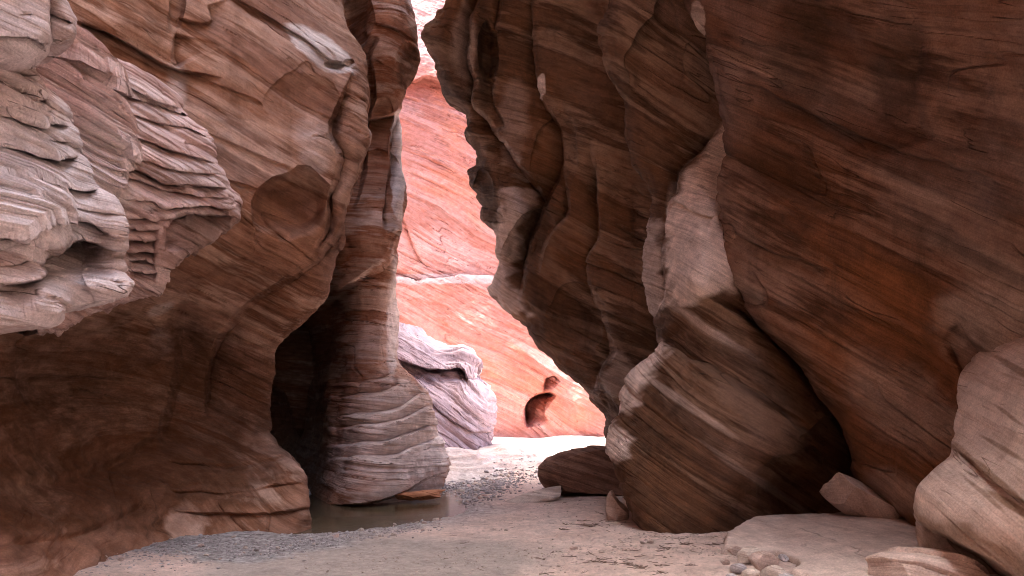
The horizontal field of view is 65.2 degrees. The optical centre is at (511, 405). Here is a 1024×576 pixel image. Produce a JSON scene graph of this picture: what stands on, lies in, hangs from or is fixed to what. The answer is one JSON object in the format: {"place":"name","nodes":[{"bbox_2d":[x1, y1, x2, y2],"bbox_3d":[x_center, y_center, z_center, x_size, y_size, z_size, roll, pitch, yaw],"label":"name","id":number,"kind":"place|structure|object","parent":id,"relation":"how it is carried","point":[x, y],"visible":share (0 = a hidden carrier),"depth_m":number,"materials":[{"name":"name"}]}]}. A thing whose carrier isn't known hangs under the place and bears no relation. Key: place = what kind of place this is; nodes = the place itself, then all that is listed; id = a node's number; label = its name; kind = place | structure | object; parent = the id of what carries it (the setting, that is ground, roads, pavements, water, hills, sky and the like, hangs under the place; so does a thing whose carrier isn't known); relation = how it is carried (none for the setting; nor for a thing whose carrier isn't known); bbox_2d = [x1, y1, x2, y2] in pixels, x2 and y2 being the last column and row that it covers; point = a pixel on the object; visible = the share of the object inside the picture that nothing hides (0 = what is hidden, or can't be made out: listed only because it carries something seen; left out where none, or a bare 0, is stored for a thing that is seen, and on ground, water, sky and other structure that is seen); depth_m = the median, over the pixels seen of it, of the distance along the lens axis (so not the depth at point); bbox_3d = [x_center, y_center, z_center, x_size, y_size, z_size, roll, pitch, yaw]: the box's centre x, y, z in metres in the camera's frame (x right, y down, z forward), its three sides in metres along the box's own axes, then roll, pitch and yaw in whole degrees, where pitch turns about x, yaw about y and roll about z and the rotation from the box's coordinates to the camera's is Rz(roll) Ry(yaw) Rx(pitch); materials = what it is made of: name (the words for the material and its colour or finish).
{"place":"outdoors","nodes":[
{"label":"outdoors","id":0,"kind":"place"},
{"bbox_2d":[289,479,467,533],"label":"water","id":1,"kind":"structure","parent":0,"point":[326,517],"depth_m":12.24,"materials":[{"name":"brown liquid"}]},
{"bbox_2d":[394,489,445,500],"bbox_3d":[-1.531,1.549,13.757,0.990,0.169,0.382,0,0,-36],"label":"rock ledge","id":2,"kind":"object","parent":1,"relation":"on","point":[420,495],"visible":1,"depth_m":13.61,"materials":[{"name":"stone"}]},
{"bbox_2d":[73,435,795,575],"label":"ground","id":3,"kind":"structure","parent":0,"point":[466,464],"depth_m":8.80,"materials":[{"name":"beige sand"}]},
{"bbox_2d":[0,0,371,575],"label":"canyon wall","id":4,"kind":"structure","parent":3,"relation":"on","point":[136,424],"depth_m":10.83,"materials":[{"name":"stone"}]},
{"bbox_2d":[0,0,77,71],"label":"rock outcrop","id":5,"kind":"object","parent":4,"relation":"attached to","point":[35,33],"visible":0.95,"depth_m":5.71,"materials":[{"name":"stone"}]},
{"bbox_2d":[0,67,134,334],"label":"rock outcrop","id":6,"kind":"object","parent":4,"relation":"attached to","point":[64,236],"visible":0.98,"depth_m":6.22,"materials":[{"name":"stone"}]},
{"bbox_2d":[18,24,242,336],"bbox_3d":[-4.912,-2.297,8.730,3.837,3.514,5.898,0,0,-32],"label":"rock outcrop","id":7,"kind":"object","parent":4,"relation":"attached to","point":[149,149],"visible":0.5,"depth_m":8.52,"materials":[{"name":"brown stone"}]},
{"bbox_2d":[81,519,463,575],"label":"gravel","id":8,"kind":"structure","parent":3,"relation":"on","point":[321,539],"depth_m":9.24,"materials":[{"name":"grey gravel"}]},
{"bbox_2d":[270,0,450,504],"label":"rock pillar","id":9,"kind":"object","parent":3,"relation":"on","point":[354,420],"visible":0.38,"depth_m":14.83,"materials":[{"name":"stone"}]},
{"bbox_2d":[397,322,497,449],"bbox_3d":[-5.118,-0.621,26.795,6.247,6.035,11.823,0,0,-36],"label":"rock outcrop","id":10,"kind":"object","parent":3,"relation":"on","point":[456,387],"visible":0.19,"depth_m":24.27,"materials":[{"name":"stone"}]},
{"bbox_2d":[440,453,543,515],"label":"gravel","id":11,"kind":"structure","parent":3,"relation":"on","point":[496,484],"depth_m":16.02,"materials":[{"name":"grey gravel"}]},
{"bbox_2d":[396,0,605,437],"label":"cliff","id":12,"kind":"structure","parent":3,"relation":"on","point":[448,264],"depth_m":36.29,"materials":[{"name":"stone"}]},
{"bbox_2d":[505,486,560,502],"bbox_3d":[0.340,1.575,13.548,1.387,0.233,0.724,-13,6,-24],"label":"rock slab","id":13,"kind":"object","parent":3,"relation":"on","point":[549,494],"visible":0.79,"depth_m":13.36,"materials":[{"name":"grey stone"}]},
{"bbox_2d":[421,0,657,438],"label":"rock fin","id":14,"kind":"object","parent":3,"relation":"on","point":[558,185],"visible":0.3,"depth_m":14.14,"materials":[{"name":"stone"}]},
{"bbox_2d":[538,445,622,495],"bbox_3d":[1.873,1.293,14.717,2.948,1.075,1.834,3,0,-8],"label":"boulder","id":15,"kind":"object","parent":3,"relation":"on","point":[586,470],"visible":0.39,"depth_m":13.89,"materials":[{"name":"stone"}]},
{"bbox_2d":[605,490,628,520],"bbox_3d":[1.427,1.432,10.910,0.318,0.564,0.369,-8,0,0],"label":"rock","id":16,"kind":"object","parent":3,"relation":"on","point":[616,509],"visible":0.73,"depth_m":10.78,"materials":[{"name":"stone"}]},
{"bbox_2d":[597,0,853,533],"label":"rock buttress","id":17,"kind":"object","parent":3,"relation":"on","point":[725,420],"visible":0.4,"depth_m":10.13,"materials":[{"name":"stone"}]},
{"bbox_2d":[720,558,730,564],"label":"cobble","id":18,"kind":"object","parent":3,"relation":"on","point":[724,561],"visible":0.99,"depth_m":7.38,"materials":[{"name":"stone"}]},
{"bbox_2d":[727,546,741,554],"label":"cobble","id":19,"kind":"object","parent":3,"relation":"on","point":[733,550],"visible":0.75,"depth_m":7.79,"materials":[{"name":"stone"}]},
{"bbox_2d":[729,563,746,573],"bbox_3d":[2.027,1.460,7.154,0.153,0.096,0.126,0,-8,0],"label":"cobble","id":20,"kind":"object","parent":3,"relation":"on","point":[737,568],"visible":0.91,"depth_m":7.12,"materials":[{"name":"stone"}]},
{"bbox_2d":[737,546,760,563],"bbox_3d":[2.221,1.404,7.494,0.293,0.134,0.194,-22,15,-40],"label":"cobble","id":21,"kind":"object","parent":3,"relation":"on","point":[744,553],"visible":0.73,"depth_m":7.45,"materials":[{"name":"grey stone"}]},
{"bbox_2d":[741,568,759,575],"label":"cobble","id":22,"kind":"object","parent":3,"relation":"on","point":[750,572],"visible":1,"depth_m":6.77,"materials":[{"name":"grey stone"}]},
{"bbox_2d":[748,551,779,571],"bbox_3d":[2.252,1.407,7.149,0.265,0.202,0.156,0,8,0],"label":"cobble","id":23,"kind":"object","parent":3,"relation":"on","point":[759,560],"visible":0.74,"depth_m":7.10,"materials":[{"name":"stone"}]},
{"bbox_2d":[760,565,786,575],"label":"cobble","id":24,"kind":"object","parent":3,"relation":"on","point":[773,570],"visible":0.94,"depth_m":6.80,"materials":[{"name":"grey stone"}]},
{"bbox_2d":[778,554,788,561],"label":"cobble","id":25,"kind":"object","parent":3,"relation":"on","point":[783,557],"visible":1,"depth_m":7.49,"materials":[{"name":"stone"}]},
{"bbox_2d":[777,573,793,575],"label":"cobble","id":26,"kind":"object","parent":3,"relation":"on","point":[785,574],"visible":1,"depth_m":6.71,"materials":[{"name":"stone"}]},
{"bbox_2d":[684,0,1023,526],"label":"canyon wall","id":27,"kind":"structure","parent":3,"relation":"on","point":[870,190],"depth_m":8.48,"materials":[{"name":"stone"}]},
{"bbox_2d":[721,512,999,575],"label":"rock shelf","id":28,"kind":"object","parent":3,"relation":"on","point":[832,544],"visible":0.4,"depth_m":8.11,"materials":[{"name":"stone"}]},
{"bbox_2d":[819,472,901,518],"bbox_3d":[4.111,1.148,9.287,1.087,0.412,0.903,32,-13,-4],"label":"rock","id":29,"kind":"object","parent":3,"relation":"on","point":[845,494],"visible":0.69,"depth_m":9.04,"materials":[{"name":"stone"}]},
{"bbox_2d":[865,546,988,575],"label":"rock","id":30,"kind":"object","parent":3,"relation":"on","point":[906,561],"visible":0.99,"depth_m":6.22,"materials":[{"name":"stone"}]},
{"bbox_2d":[913,337,1023,575],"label":"rock bulge","id":31,"kind":"object","parent":3,"relation":"on","point":[969,498],"visible":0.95,"depth_m":6.27,"materials":[{"name":"stone"}]},
{"bbox_2d":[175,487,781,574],"bbox_3d":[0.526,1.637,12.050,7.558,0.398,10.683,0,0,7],"label":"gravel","id":32,"kind":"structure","parent":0,"point":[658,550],"depth_m":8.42,"materials":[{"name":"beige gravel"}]}
]}

